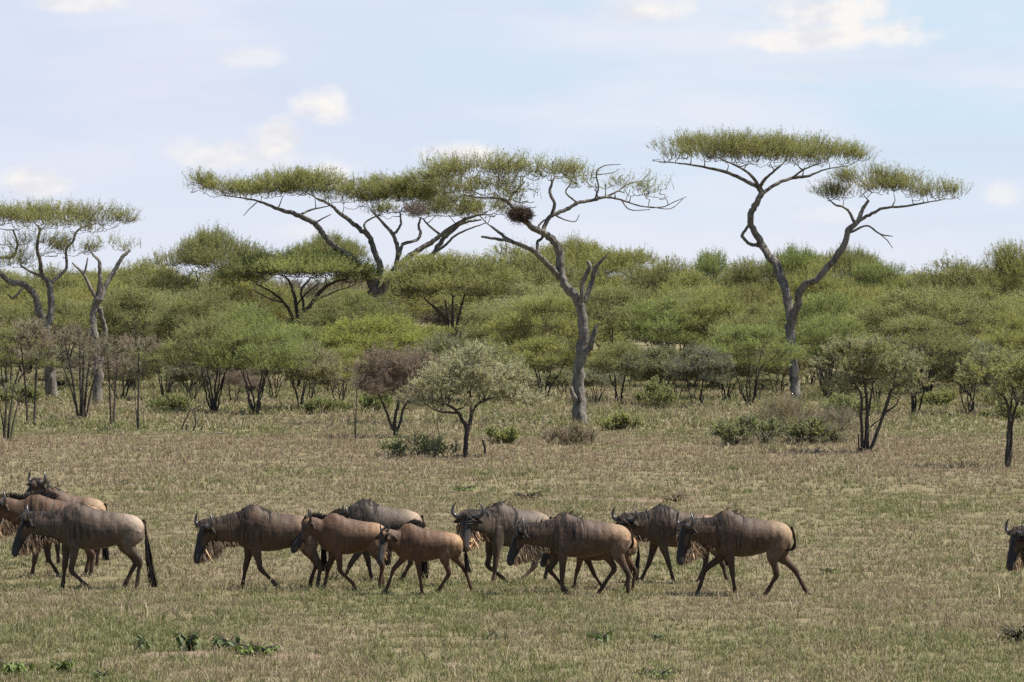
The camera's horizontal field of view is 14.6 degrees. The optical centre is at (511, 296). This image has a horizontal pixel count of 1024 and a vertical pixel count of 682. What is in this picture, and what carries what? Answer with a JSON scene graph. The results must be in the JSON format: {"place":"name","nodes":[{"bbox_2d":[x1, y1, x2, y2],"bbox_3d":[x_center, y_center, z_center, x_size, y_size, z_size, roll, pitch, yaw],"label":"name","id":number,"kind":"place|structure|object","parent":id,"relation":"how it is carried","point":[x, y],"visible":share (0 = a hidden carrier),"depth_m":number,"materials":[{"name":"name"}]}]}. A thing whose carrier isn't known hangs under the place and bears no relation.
{"place":"outdoors","nodes":[
{"label":"outdoors","id":0,"kind":"place"},
{"bbox_2d":[0,319,1023,681],"bbox_3d":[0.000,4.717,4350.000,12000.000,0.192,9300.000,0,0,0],"label":"ground","id":1,"kind":"structure","parent":0,"point":[598,573],"depth_m":73.74,"materials":[{"name":"green plant"}]},
{"bbox_2d":[0,299,39,345],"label":"acacia tree","id":2,"kind":"object","parent":1,"relation":"on","point":[6,313],"visible":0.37,"depth_m":200.13,"materials":[{"name":"green plant"}]},
{"bbox_2d":[0,380,45,405],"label":"bush","id":3,"kind":"object","parent":1,"relation":"on","point":[30,393],"visible":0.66,"depth_m":171.64,"materials":[{"name":"green plant"}]},
{"bbox_2d":[0,326,63,396],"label":"acacia tree","id":4,"kind":"object","parent":1,"relation":"on","point":[9,333],"visible":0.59,"depth_m":181.17,"materials":[{"name":"green plant"}]},
{"bbox_2d":[0,315,66,424],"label":"thorn sapling","id":5,"kind":"object","parent":1,"relation":"on","point":[38,329],"visible":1,"depth_m":146.19,"materials":[{"name":"green plant"}]},
{"bbox_2d":[0,261,93,340],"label":"acacia tree","id":6,"kind":"object","parent":1,"relation":"on","point":[51,275],"visible":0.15,"depth_m":284.05,"materials":[{"name":"green plant"}]},
{"bbox_2d":[0,489,108,575],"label":"wildebeest","id":7,"kind":"object","parent":1,"relation":"on","point":[11,506],"visible":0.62,"depth_m":67.16},
{"bbox_2d":[23,470,106,564],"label":"wildebeest","id":8,"kind":"object","parent":1,"relation":"on","point":[34,484],"visible":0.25,"depth_m":70.15},
{"bbox_2d":[8,291,123,386],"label":"acacia tree","id":9,"kind":"object","parent":1,"relation":"on","point":[67,307],"visible":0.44,"depth_m":205.75,"materials":[{"name":"green plant"}]},
{"bbox_2d":[0,191,143,397],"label":"acacia tree","id":10,"kind":"object","parent":1,"relation":"on","point":[29,213],"visible":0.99,"depth_m":184.09,"materials":[{"name":"green plant"}]},
{"bbox_2d":[38,316,121,418],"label":"thorn sapling","id":11,"kind":"object","parent":1,"relation":"on","point":[83,397],"visible":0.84,"depth_m":153.43,"materials":[{"name":"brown plant"}]},
{"bbox_2d":[11,500,158,588],"bbox_3d":[-6.877,4.006,64.467,2.379,1.428,0.568,0,0,0],"label":"wildebeest","id":12,"kind":"object","parent":1,"relation":"on","point":[73,528],"visible":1,"depth_m":64.36},
{"bbox_2d":[72,229,140,404],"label":"dead tree","id":13,"kind":"object","parent":1,"relation":"on","point":[98,297],"visible":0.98,"depth_m":173.98,"materials":[{"name":"grey wood"}]},
{"bbox_2d":[84,331,135,424],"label":"thorn sapling","id":14,"kind":"object","parent":1,"relation":"on","point":[107,349],"visible":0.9,"depth_m":145.14,"materials":[{"name":"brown plant"}]},
{"bbox_2d":[73,348,159,398],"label":"thorn tree","id":15,"kind":"object","parent":1,"relation":"on","point":[143,373],"visible":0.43,"depth_m":181.36,"materials":[{"name":"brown plant"}]},
{"bbox_2d":[78,281,181,385],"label":"acacia tree","id":16,"kind":"object","parent":1,"relation":"on","point":[139,300],"visible":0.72,"depth_m":205.61,"materials":[{"name":"green plant"}]},
{"bbox_2d":[113,332,161,429],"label":"thorn sapling","id":17,"kind":"object","parent":1,"relation":"on","point":[151,346],"visible":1,"depth_m":139.75,"materials":[{"name":"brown plant"}]},
{"bbox_2d":[103,252,208,345],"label":"acacia tree","id":18,"kind":"object","parent":1,"relation":"on","point":[146,267],"visible":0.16,"depth_m":284.29,"materials":[{"name":"green plant"}]},
{"bbox_2d":[124,341,190,397],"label":"acacia tree","id":19,"kind":"object","parent":1,"relation":"on","point":[157,354],"visible":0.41,"depth_m":180.97,"materials":[{"name":"green plant"}]},
{"bbox_2d":[143,392,194,410],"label":"bush","id":20,"kind":"object","parent":1,"relation":"on","point":[174,402],"visible":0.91,"depth_m":164.03,"materials":[{"name":"green plant"}]},
{"bbox_2d":[121,263,229,341],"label":"acacia tree","id":21,"kind":"object","parent":1,"relation":"on","point":[176,283],"visible":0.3,"depth_m":263.98,"materials":[{"name":"green plant"}]},
{"bbox_2d":[158,355,224,400],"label":"thorn tree","id":22,"kind":"object","parent":1,"relation":"on","point":[172,374],"visible":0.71,"depth_m":175.97,"materials":[{"name":"green plant"}]},
{"bbox_2d":[142,279,264,387],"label":"acacia tree","id":23,"kind":"object","parent":1,"relation":"on","point":[207,305],"visible":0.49,"depth_m":202.72,"materials":[{"name":"green plant"}]},
{"bbox_2d":[147,220,268,287],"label":"acacia tree","id":24,"kind":"object","parent":1,"relation":"on","point":[213,247],"visible":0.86,"depth_m":263.53,"materials":[{"name":"green plant"}]},
{"bbox_2d":[150,311,270,413],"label":"acacia tree","id":25,"kind":"object","parent":1,"relation":"on","point":[202,334],"visible":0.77,"depth_m":160.99,"materials":[{"name":"green plant"}]},
{"bbox_2d":[209,363,259,402],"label":"thorn tree","id":26,"kind":"object","parent":1,"relation":"on","point":[231,379],"visible":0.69,"depth_m":176.26,"materials":[{"name":"green plant"}]},
{"bbox_2d":[192,297,303,391],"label":"acacia tree","id":27,"kind":"object","parent":1,"relation":"on","point":[249,314],"visible":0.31,"depth_m":195.21,"materials":[{"name":"green plant"}]},
{"bbox_2d":[198,256,307,320],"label":"acacia tree","id":28,"kind":"object","parent":1,"relation":"on","point":[251,294],"visible":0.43,"depth_m":264.15,"materials":[{"name":"green plant"}]},
{"bbox_2d":[189,317,318,414],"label":"acacia tree","id":29,"kind":"object","parent":1,"relation":"on","point":[283,351],"visible":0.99,"depth_m":159.49,"materials":[{"name":"green plant"}]},
{"bbox_2d":[193,501,327,589],"bbox_3d":[-4.023,4.001,64.235,2.212,1.424,0.544,0,0,0],"label":"wildebeest","id":30,"kind":"object","parent":1,"relation":"on","point":[253,530],"visible":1,"depth_m":64.13},
{"bbox_2d":[210,243,386,339],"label":"acacia tree","id":31,"kind":"object","parent":1,"relation":"on","point":[299,263],"visible":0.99,"depth_m":245.97,"materials":[{"name":"green plant"}]},
{"bbox_2d":[271,321,343,388],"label":"acacia tree","id":32,"kind":"object","parent":1,"relation":"on","point":[307,330],"visible":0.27,"depth_m":202.74,"materials":[{"name":"green plant"}]},
{"bbox_2d":[274,338,346,404],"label":"thorn tree","id":33,"kind":"object","parent":1,"relation":"on","point":[325,369],"visible":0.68,"depth_m":163.63,"materials":[{"name":"green plant"}]},
{"bbox_2d":[285,228,372,336],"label":"acacia tree","id":34,"kind":"object","parent":1,"relation":"on","point":[322,244],"visible":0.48,"depth_m":350.13,"materials":[{"name":"green plant"}]},
{"bbox_2d":[300,395,357,413],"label":"bush","id":35,"kind":"object","parent":1,"relation":"on","point":[340,403],"visible":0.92,"depth_m":159.83,"materials":[{"name":"green plant"}]},
{"bbox_2d":[290,508,392,588],"bbox_3d":[-2.732,4.048,64.152,1.636,1.297,0.460,0,0,0],"label":"wildebeest","id":36,"kind":"object","parent":1,"relation":"on","point":[336,534],"visible":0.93,"depth_m":64.04},
{"bbox_2d":[181,160,509,357],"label":"acacia tree","id":37,"kind":"object","parent":1,"relation":"on","point":[408,187],"visible":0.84,"depth_m":246.81,"materials":[{"name":"green plant"}]},
{"bbox_2d":[320,345,376,399],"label":"acacia tree","id":38,"kind":"object","parent":1,"relation":"on","point":[346,374],"visible":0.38,"depth_m":169.03,"materials":[{"name":"green plant"}]},
{"bbox_2d":[290,288,421,373],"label":"acacia tree","id":39,"kind":"object","parent":1,"relation":"on","point":[342,308],"visible":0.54,"depth_m":240.24,"materials":[{"name":"green plant"}]},
{"bbox_2d":[309,311,436,362],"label":"acacia tree","id":40,"kind":"object","parent":1,"relation":"on","point":[371,327],"visible":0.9,"depth_m":202.16,"materials":[{"name":"green plant"}]},
{"bbox_2d":[342,497,430,579],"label":"wildebeest","id":41,"kind":"object","parent":1,"relation":"on","point":[363,509],"visible":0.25,"depth_m":65.83},
{"bbox_2d":[348,339,444,436],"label":"thorn tree","id":42,"kind":"object","parent":1,"relation":"on","point":[402,363],"visible":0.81,"depth_m":132.64,"materials":[{"name":"dry brown twigs"},{"name":"dark bark"}]},
{"bbox_2d":[345,264,458,351],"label":"acacia tree","id":43,"kind":"object","parent":1,"relation":"on","point":[417,303],"visible":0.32,"depth_m":272.99,"materials":[{"name":"green plant"}]},
{"bbox_2d":[377,427,460,456],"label":"bush","id":44,"kind":"object","parent":1,"relation":"on","point":[425,447],"visible":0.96,"depth_m":117.65,"materials":[{"name":"green plant"}]},
{"bbox_2d":[374,519,474,593],"bbox_3d":[-1.371,4.124,63.395,1.602,1.190,0.429,0,0,-9],"label":"wildebeest","id":45,"kind":"object","parent":1,"relation":"on","point":[416,541],"visible":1,"depth_m":63.28},
{"bbox_2d":[399,329,496,401],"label":"thorn tree","id":46,"kind":"object","parent":1,"relation":"on","point":[439,343],"visible":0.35,"depth_m":174.28,"materials":[{"name":"green plant"}]},
{"bbox_2d":[373,248,525,340],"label":"acacia tree","id":47,"kind":"object","parent":1,"relation":"on","point":[432,273],"visible":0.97,"depth_m":235.45,"materials":[{"name":"green plant"}]},
{"bbox_2d":[391,339,551,456],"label":"thorn tree","id":48,"kind":"object","parent":1,"relation":"on","point":[503,389],"visible":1,"depth_m":116.89,"materials":[{"name":"green plant"}]},
{"bbox_2d":[440,336,527,402],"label":"thorn tree","id":49,"kind":"object","parent":1,"relation":"on","point":[502,348],"visible":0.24,"depth_m":176.26,"materials":[{"name":"green plant"}]},
{"bbox_2d":[455,307,542,381],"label":"acacia tree","id":50,"kind":"object","parent":1,"relation":"on","point":[479,331],"visible":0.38,"depth_m":209.41,"materials":[{"name":"green plant"}]},
{"bbox_2d":[451,499,558,583],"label":"wildebeest","id":51,"kind":"object","parent":1,"relation":"on","point":[490,527],"visible":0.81,"depth_m":65.26},
{"bbox_2d":[456,234,557,351],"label":"acacia tree","id":52,"kind":"object","parent":1,"relation":"on","point":[514,251],"visible":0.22,"depth_m":283.97,"materials":[{"name":"green plant"}]},
{"bbox_2d":[449,277,579,352],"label":"acacia tree","id":53,"kind":"object","parent":1,"relation":"on","point":[519,289],"visible":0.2,"depth_m":242.43,"materials":[{"name":"green plant"}]},
{"bbox_2d":[479,247,596,300],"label":"acacia tree","id":54,"kind":"object","parent":1,"relation":"on","point":[543,274],"visible":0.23,"depth_m":263.92,"materials":[{"name":"green plant"}]},
{"bbox_2d":[476,292,608,386],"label":"acacia tree","id":55,"kind":"object","parent":1,"relation":"on","point":[527,310],"visible":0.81,"depth_m":205.89,"materials":[{"name":"green plant"}]},
{"bbox_2d":[507,333,588,396],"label":"acacia tree","id":56,"kind":"object","parent":1,"relation":"on","point":[541,344],"visible":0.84,"depth_m":181.29,"materials":[{"name":"green plant"}]},
{"bbox_2d":[412,144,684,423],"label":"acacia tree","id":57,"kind":"object","parent":1,"relation":"on","point":[454,165],"visible":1,"depth_m":147.34,"materials":[{"name":"green plant"}]},
{"bbox_2d":[513,230,626,350],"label":"acacia tree","id":58,"kind":"object","parent":1,"relation":"on","point":[576,245],"visible":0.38,"depth_m":295.11,"materials":[{"name":"green plant"}]},
{"bbox_2d":[537,418,602,445],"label":"dry weeds","id":59,"kind":"object","parent":1,"relation":"on","point":[572,434],"visible":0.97,"depth_m":126.46,"materials":[{"name":"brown plant"}]},
{"bbox_2d":[507,510,633,594],"bbox_3d":[0.920,4.033,63.056,2.013,1.360,0.526,0,0,0],"label":"wildebeest","id":60,"kind":"object","parent":1,"relation":"on","point":[561,537],"visible":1,"depth_m":62.96},
{"bbox_2d":[534,288,631,369],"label":"acacia tree","id":61,"kind":"object","parent":1,"relation":"on","point":[563,295],"visible":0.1,"depth_m":216.70,"materials":[{"name":"green plant"}]},
{"bbox_2d":[540,538,639,589],"bbox_3d":[1.253,4.165,64.152,1.609,1.094,0.385,0,0,0],"label":"wildebeest","id":62,"kind":"object","parent":1,"relation":"on","point":[545,560],"visible":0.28,"depth_m":64.08},
{"bbox_2d":[568,367,627,401],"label":"thorn tree","id":63,"kind":"object","parent":1,"relation":"on","point":[591,377],"visible":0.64,"depth_m":176.07,"materials":[{"name":"green plant"}]},
{"bbox_2d":[584,339,645,402],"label":"acacia tree","id":64,"kind":"object","parent":1,"relation":"on","point":[615,350],"visible":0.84,"depth_m":172.88,"materials":[{"name":"green plant"}]},
{"bbox_2d":[560,282,670,384],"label":"acacia tree","id":65,"kind":"object","parent":1,"relation":"on","point":[610,295],"visible":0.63,"depth_m":209.03,"materials":[{"name":"green plant"}]},
{"bbox_2d":[572,243,661,364],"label":"acacia tree","id":66,"kind":"object","parent":1,"relation":"on","point":[613,261],"visible":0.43,"depth_m":273.49,"materials":[{"name":"green plant"}]},
{"bbox_2d":[596,409,643,430],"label":"bush","id":67,"kind":"object","parent":1,"relation":"on","point":[621,421],"visible":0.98,"depth_m":139.78,"materials":[{"name":"green plant"}]},
{"bbox_2d":[613,341,702,402],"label":"thorn tree","id":68,"kind":"object","parent":1,"relation":"on","point":[651,359],"visible":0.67,"depth_m":171.28,"materials":[{"name":"green plant"}]},
{"bbox_2d":[633,376,685,409],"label":"bush","id":69,"kind":"object","parent":1,"relation":"on","point":[664,394],"visible":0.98,"depth_m":164.08,"materials":[{"name":"green plant"}]},
{"bbox_2d":[611,252,717,347],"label":"acacia tree","id":70,"kind":"object","parent":1,"relation":"on","point":[659,274],"visible":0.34,"depth_m":264.07,"materials":[{"name":"green plant"}]},
{"bbox_2d":[607,292,722,384],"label":"acacia tree","id":71,"kind":"object","parent":1,"relation":"on","point":[640,329],"visible":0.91,"depth_m":205.34,"materials":[{"name":"green plant"}]},
{"bbox_2d":[611,503,730,581],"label":"wildebeest","id":72,"kind":"object","parent":1,"relation":"on","point":[654,527],"visible":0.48,"depth_m":65.72},
{"bbox_2d":[632,265,740,348],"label":"acacia tree","id":73,"kind":"object","parent":1,"relation":"on","point":[697,279],"visible":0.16,"depth_m":247.10,"materials":[{"name":"green plant"}]},
{"bbox_2d":[657,340,738,405],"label":"thorn tree","id":74,"kind":"object","parent":1,"relation":"on","point":[700,360],"visible":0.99,"depth_m":168.81,"materials":[{"name":"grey plant"}]},
{"bbox_2d":[655,281,764,385],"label":"acacia tree","id":75,"kind":"object","parent":1,"relation":"on","point":[703,309],"visible":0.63,"depth_m":205.66,"materials":[{"name":"green plant"}]},
{"bbox_2d":[684,243,743,347],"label":"acacia tree","id":76,"kind":"object","parent":1,"relation":"on","point":[710,265],"visible":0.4,"depth_m":307.56,"materials":[{"name":"green plant"}]},
{"bbox_2d":[673,507,809,595],"bbox_3d":[3.606,3.992,62.625,2.153,1.396,0.536,0,0,0],"label":"wildebeest","id":77,"kind":"object","parent":1,"relation":"on","point":[729,536],"visible":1,"depth_m":62.53},
{"bbox_2d":[699,297,785,388],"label":"acacia tree","id":78,"kind":"object","parent":1,"relation":"on","point":[752,319],"visible":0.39,"depth_m":202.78,"materials":[{"name":"green plant"}]},
{"bbox_2d":[691,320,810,405],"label":"acacia tree","id":79,"kind":"object","parent":1,"relation":"on","point":[752,333],"visible":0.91,"depth_m":171.25,"materials":[{"name":"green plant"}]},
{"bbox_2d":[716,254,790,353],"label":"acacia tree","id":80,"kind":"object","parent":1,"relation":"on","point":[756,272],"visible":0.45,"depth_m":283.92,"materials":[{"name":"green plant"}]},
{"bbox_2d":[717,280,792,356],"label":"acacia tree","id":81,"kind":"object","parent":1,"relation":"on","point":[758,296],"visible":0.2,"depth_m":237.17,"materials":[{"name":"green plant"}]},
{"bbox_2d":[708,410,807,445],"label":"bush","id":82,"kind":"object","parent":1,"relation":"on","point":[733,430],"visible":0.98,"depth_m":126.36,"materials":[{"name":"green plant"}]},
{"bbox_2d":[752,343,815,395],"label":"thorn tree","id":83,"kind":"object","parent":1,"relation":"on","point":[785,370],"visible":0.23,"depth_m":188.77,"materials":[{"name":"green plant"}]},
{"bbox_2d":[739,387,830,434],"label":"brushwood","id":84,"kind":"object","parent":1,"relation":"on","point":[784,411],"visible":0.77,"depth_m":135.27,"materials":[{"name":"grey plant"}]},
{"bbox_2d":[759,241,825,350],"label":"acacia tree","id":85,"kind":"object","parent":1,"relation":"on","point":[792,259],"visible":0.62,"depth_m":283.63,"materials":[{"name":"green plant"}]},
{"bbox_2d":[775,415,839,444],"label":"bush","id":86,"kind":"object","parent":1,"relation":"on","point":[814,428],"visible":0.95,"depth_m":126.83,"materials":[{"name":"green plant"}]},
{"bbox_2d":[646,123,973,398],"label":"acacia tree","id":87,"kind":"object","parent":1,"relation":"on","point":[737,147],"visible":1,"depth_m":181.06,"materials":[{"name":"green plant"}]},
{"bbox_2d":[767,257,866,371],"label":"acacia tree","id":88,"kind":"object","parent":1,"relation":"on","point":[826,280],"visible":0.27,"depth_m":246.82,"materials":[{"name":"green plant"}]},
{"bbox_2d":[767,310,873,396],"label":"acacia tree","id":89,"kind":"object","parent":1,"relation":"on","point":[828,324],"visible":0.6,"depth_m":183.60,"materials":[{"name":"green plant"}]},
{"bbox_2d":[767,286,883,390],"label":"acacia tree","id":90,"kind":"object","parent":1,"relation":"on","point":[809,307],"visible":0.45,"depth_m":198.24,"materials":[{"name":"green plant"}]},
{"bbox_2d":[801,399,873,442],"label":"brushwood","id":91,"kind":"object","parent":1,"relation":"on","point":[843,420],"visible":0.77,"depth_m":128.25,"materials":[{"name":"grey plant"}]},
{"bbox_2d":[814,238,885,358],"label":"acacia tree","id":92,"kind":"object","parent":1,"relation":"on","point":[846,257],"visible":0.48,"depth_m":277.54,"materials":[{"name":"green plant"}]},
{"bbox_2d":[821,392,882,417],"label":"bush","id":93,"kind":"object","parent":1,"relation":"on","point":[847,401],"visible":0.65,"depth_m":153.46,"materials":[{"name":"green plant"}]},
{"bbox_2d":[807,330,936,451],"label":"thorn tree","id":94,"kind":"object","parent":1,"relation":"on","point":[879,363],"visible":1,"depth_m":120.39,"materials":[{"name":"green plant"}]},
{"bbox_2d":[837,257,918,292],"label":"acacia tree","id":95,"kind":"object","parent":1,"relation":"on","point":[871,273],"visible":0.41,"depth_m":264.14,"materials":[{"name":"green plant"}]},
{"bbox_2d":[848,311,987,411],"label":"acacia tree","id":96,"kind":"object","parent":1,"relation":"on","point":[918,327],"visible":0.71,"depth_m":159.30,"materials":[{"name":"green plant"}]},
{"bbox_2d":[836,283,1011,394],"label":"acacia tree","id":97,"kind":"object","parent":1,"relation":"on","point":[941,305],"visible":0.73,"depth_m":190.46,"materials":[{"name":"green plant"}]},
{"bbox_2d":[914,389,958,405],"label":"bush","id":98,"kind":"object","parent":1,"relation":"on","point":[940,397],"visible":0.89,"depth_m":171.82,"materials":[{"name":"green plant"}]},
{"bbox_2d":[887,248,1002,298],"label":"acacia tree","id":99,"kind":"object","parent":1,"relation":"on","point":[949,276],"visible":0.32,"depth_m":263.57,"materials":[{"name":"green plant"}]},
{"bbox_2d":[924,334,1009,414],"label":"thorn tree","id":100,"kind":"object","parent":1,"relation":"on","point":[946,372],"visible":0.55,"depth_m":159.45,"materials":[{"name":"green plant"}]},
{"bbox_2d":[930,281,1023,386],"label":"acacia tree","id":101,"kind":"object","parent":1,"relation":"on","point":[1001,305],"visible":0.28,"depth_m":206.06,"materials":[{"name":"green plant"}]},
{"bbox_2d":[953,342,1023,466],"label":"thorn tree","id":102,"kind":"object","parent":1,"relation":"on","point":[1017,367],"visible":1,"depth_m":109.86,"materials":[{"name":"green plant"}]},
{"bbox_2d":[970,233,1023,353],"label":"acacia tree","id":103,"kind":"object","parent":1,"relation":"on","point":[1010,266],"visible":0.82,"depth_m":246.85,"materials":[{"name":"green plant"}]},
{"bbox_2d":[972,314,1023,406],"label":"acacia tree","id":104,"kind":"object","parent":1,"relation":"on","point":[1008,337],"visible":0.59,"depth_m":169.04,"materials":[{"name":"green plant"}]},
{"bbox_2d":[1005,518,1023,570],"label":"wildebeest","id":105,"kind":"object","parent":1,"relation":"on","point":[1015,557],"visible":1,"depth_m":61.11},
{"bbox_2d":[0,0,1023,286],"label":"sky","id":106,"kind":"structure","parent":0,"point":[105,99],"materials":[{"name":"blue"}]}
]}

